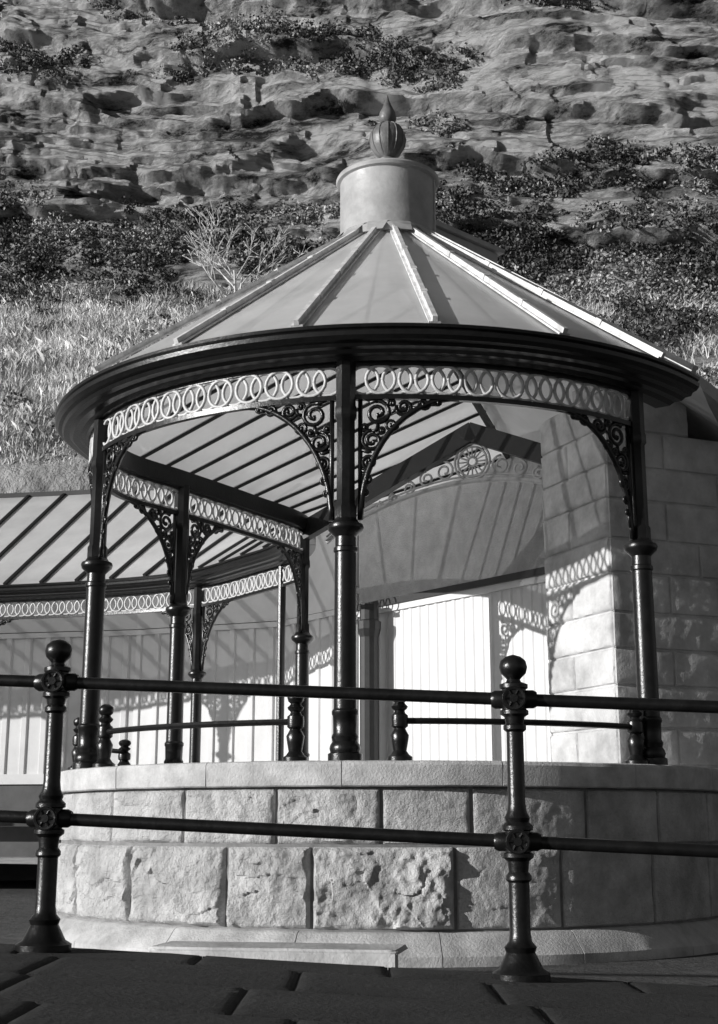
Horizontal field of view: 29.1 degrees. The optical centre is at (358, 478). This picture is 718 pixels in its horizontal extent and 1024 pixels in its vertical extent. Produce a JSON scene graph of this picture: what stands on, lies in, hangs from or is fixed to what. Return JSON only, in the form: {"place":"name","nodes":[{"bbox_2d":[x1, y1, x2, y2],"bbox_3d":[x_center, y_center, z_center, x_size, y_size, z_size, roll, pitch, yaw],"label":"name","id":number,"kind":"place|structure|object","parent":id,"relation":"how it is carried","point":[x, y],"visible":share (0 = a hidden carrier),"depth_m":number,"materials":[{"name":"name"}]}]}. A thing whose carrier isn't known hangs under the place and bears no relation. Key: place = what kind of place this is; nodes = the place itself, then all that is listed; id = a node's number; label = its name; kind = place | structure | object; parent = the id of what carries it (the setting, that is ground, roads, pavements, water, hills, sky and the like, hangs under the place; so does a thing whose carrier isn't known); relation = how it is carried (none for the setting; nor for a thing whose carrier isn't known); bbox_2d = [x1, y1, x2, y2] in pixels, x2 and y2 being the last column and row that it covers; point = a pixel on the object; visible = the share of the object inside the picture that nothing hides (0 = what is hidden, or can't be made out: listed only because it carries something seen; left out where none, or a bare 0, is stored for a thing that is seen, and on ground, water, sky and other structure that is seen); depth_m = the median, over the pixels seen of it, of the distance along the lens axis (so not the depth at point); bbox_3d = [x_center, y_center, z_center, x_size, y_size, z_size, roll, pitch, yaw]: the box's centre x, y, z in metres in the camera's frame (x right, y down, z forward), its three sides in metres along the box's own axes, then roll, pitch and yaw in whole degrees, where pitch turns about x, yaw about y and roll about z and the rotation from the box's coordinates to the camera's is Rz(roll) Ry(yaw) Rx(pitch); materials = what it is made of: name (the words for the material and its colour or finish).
{"place":"outdoors","nodes":[
{"label":"outdoors","id":0,"kind":"place"},
{"bbox_2d":[0,857,37,863],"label":"shelter floor","id":1,"kind":"structure","parent":0,"point":[18,860],"depth_m":19.71,"materials":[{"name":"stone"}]},
{"bbox_2d":[0,822,27,825],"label":"bench seat","id":2,"kind":"object","parent":1,"relation":"on","point":[11,824],"visible":0.03,"depth_m":21.52,"materials":[{"name":"grey wood"}]},
{"bbox_2d":[188,565,285,762],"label":"cast iron columns","id":3,"kind":"structure","parent":1,"relation":"on","point":[196,673],"depth_m":18.51,"materials":[{"name":"black metal"}]},
{"bbox_2d":[0,600,232,669],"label":"scroll brackets","id":4,"kind":"object","parent":3,"relation":"attached to","point":[217,610],"visible":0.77,"depth_m":18.87,"materials":[{"name":"black metal"}]},
{"bbox_2d":[0,562,294,619],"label":"frieze rails","id":5,"kind":"object","parent":3,"relation":"attached to","point":[163,609],"visible":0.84,"depth_m":19.50,"materials":[{"name":"black metal"}]},
{"bbox_2d":[0,565,293,616],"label":"frieze rings","id":6,"kind":"object","parent":5,"relation":"attached to","point":[244,584],"visible":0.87,"depth_m":19.46,"materials":[{"name":"white metal"}]},
{"bbox_2d":[0,534,315,600],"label":"eave gutter","id":7,"kind":"object","parent":5,"relation":"on","point":[262,559],"visible":0.76,"depth_m":19.25,"materials":[{"name":"black metal"}]},
{"bbox_2d":[357,588,358,742],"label":"panel wall battens","id":8,"kind":"object","parent":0,"point":[358,665],"visible":0.08,"depth_m":18.27,"materials":[{"name":"grey wood"}]},
{"bbox_2d":[0,0,717,785],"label":"rocky cliff hillside","id":9,"kind":"structure","parent":0,"point":[98,136],"depth_m":45.22,"materials":[{"name":"stone"}]},
{"bbox_2d":[181,200,312,296],"bbox_3d":[-3.186,-6.231,39.196,3.726,3.176,2.914,0,-14,0],"label":"bare tree","id":10,"kind":"object","parent":9,"relation":"on","point":[275,246],"visible":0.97,"depth_m":39.07,"materials":[{"name":"grey plant"}]},
{"bbox_2d":[0,0,717,431],"bbox_3d":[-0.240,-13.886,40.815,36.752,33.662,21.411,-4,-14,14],"label":"gorse bushes","id":11,"kind":"object","parent":9,"relation":"on","point":[682,324],"visible":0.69,"depth_m":41.75,"materials":[{"name":"plant"}]},
{"bbox_2d":[0,278,717,464],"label":"dry grass","id":12,"kind":"structure","parent":9,"relation":"on","point":[13,354],"depth_m":35.40,"materials":[{"name":"grey plant"}]},
{"bbox_2d":[0,880,717,986],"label":"ground","id":13,"kind":"structure","parent":0,"point":[17,902],"depth_m":8.67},
{"bbox_2d":[0,786,60,879],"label":"wall plinth","id":14,"kind":"structure","parent":13,"relation":"on","point":[19,841],"depth_m":22.06,"materials":[{"name":"paint"}]},
{"bbox_2d":[0,635,135,784],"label":"panel wall","id":15,"kind":"structure","parent":14,"relation":"on","point":[35,704],"depth_m":22.45,"materials":[{"name":"white wood"}]},
{"bbox_2d":[0,630,135,784],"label":"panel wall battens","id":16,"kind":"object","parent":15,"relation":"attached to","point":[21,777],"visible":0.6,"depth_m":22.43,"materials":[{"name":"white wood"}]},
{"bbox_2d":[0,597,137,633],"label":"wall","id":17,"kind":"structure","parent":15,"relation":"on","point":[111,623],"depth_m":22.78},
{"bbox_2d":[148,941,407,967],"bbox_3d":[-0.446,2.733,7.662,1.392,0.296,0.428,-2,-14,10],"label":"stone step","id":18,"kind":"object","parent":13,"relation":"on","point":[385,955],"visible":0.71,"depth_m":7.51,"materials":[{"name":"stone"}]},
{"bbox_2d":[0,943,717,1023],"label":"paved footway","id":19,"kind":"structure","parent":13,"relation":"on","point":[84,986],"depth_m":4.49,"materials":[{"name":"grey stone"}]},
{"bbox_2d":[0,639,717,982],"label":"iron railing","id":20,"kind":"object","parent":19,"relation":"on","point":[517,841],"visible":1,"depth_m":5.41,"materials":[{"name":"black metal"}]},
{"bbox_2d":[55,95,717,967],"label":"victorian bandstand","id":21,"kind":"structure","parent":13,"relation":"on","point":[393,341],"depth_m":9.80,"materials":[{"name":"black metal"}]},
{"bbox_2d":[0,485,280,584],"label":"roof battens","id":22,"kind":"object","parent":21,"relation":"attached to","point":[27,495],"visible":0.28,"depth_m":21.13,"materials":[{"name":"wood"}]},
{"bbox_2d":[0,489,278,584],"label":"glazed roof","id":23,"kind":"structure","parent":22,"relation":"attached to","point":[59,515],"depth_m":21.27,"materials":[{"name":"grey glass"}]},
{"bbox_2d":[540,391,717,768],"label":"dressed stone faces","id":24,"kind":"object","parent":13,"relation":"on","point":[597,521],"visible":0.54,"depth_m":11.75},
{"bbox_2d":[542,392,717,767],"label":"stone wall","id":25,"kind":"structure","parent":13,"relation":"on","point":[672,651],"depth_m":11.78,"materials":[{"name":"stone"}]},
{"bbox_2d":[572,345,717,441],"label":"lead roof","id":26,"kind":"structure","parent":25,"relation":"on","point":[700,427],"depth_m":12.22,"materials":[{"name":"grey metal"}]},
{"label":"wall plinth","id":27,"kind":"object","parent":13,"relation":"on","visible":0},
{"bbox_2d":[357,594,357,733],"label":"panel wall","id":28,"kind":"structure","parent":27,"relation":"on","point":[357,664],"depth_m":18.20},
{"bbox_2d":[356,512,358,587],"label":"wall","id":29,"kind":"structure","parent":28,"relation":"on","point":[357,562],"depth_m":18.56,"materials":[{"name":"grey paint"}]},
{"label":"wall plinth","id":30,"kind":"object","parent":13,"relation":"on","visible":0},
{"bbox_2d":[284,617,328,760],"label":"panel wall","id":31,"kind":"structure","parent":30,"relation":"on","point":[324,680],"depth_m":20.48,"materials":[{"name":"white wood"}]},
{"bbox_2d":[285,610,333,760],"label":"panel wall battens","id":32,"kind":"object","parent":31,"relation":"attached to","point":[317,617],"visible":0.15,"depth_m":20.34,"materials":[{"name":"white wood"}]},
{"bbox_2d":[286,530,334,619],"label":"wall","id":33,"kind":"structure","parent":31,"relation":"on","point":[321,577],"depth_m":20.83,"materials":[{"name":"grey paint"}]},
{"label":"wall plinth","id":34,"kind":"object","parent":13,"relation":"on","visible":0},
{"bbox_2d":[138,627,276,764],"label":"panel wall","id":35,"kind":"structure","parent":34,"relation":"on","point":[260,702],"depth_m":21.65,"materials":[{"name":"white wood"}]},
{"bbox_2d":[131,622,276,764],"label":"panel wall battens","id":36,"kind":"object","parent":35,"relation":"attached to","point":[252,627],"visible":0.44,"depth_m":21.63,"materials":[{"name":"white wood"}]},
{"bbox_2d":[137,571,277,629],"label":"wall","id":37,"kind":"structure","parent":35,"relation":"on","point":[260,608],"depth_m":21.86,"materials":[{"name":"grey paint"}]},
{"bbox_2d":[357,567,544,759],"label":"dark trim","id":38,"kind":"structure","parent":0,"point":[369,626],"depth_m":17.30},
{"bbox_2d":[359,454,545,603],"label":"roughcast gable wall","id":39,"kind":"structure","parent":38,"relation":"on","point":[454,535],"depth_m":16.97,"materials":[{"name":"paint"}]},
{"bbox_2d":[359,583,551,761],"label":"ribbed panel wall","id":40,"kind":"structure","parent":38,"relation":"attached to","point":[478,670],"depth_m":16.46,"materials":[{"name":"white wood"}]},
{"bbox_2d":[357,574,548,761],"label":"ribbed panel wall battens","id":41,"kind":"object","parent":40,"relation":"attached to","point":[529,582],"visible":0.33,"depth_m":16.43,"materials":[{"name":"white wood"}]}
]}

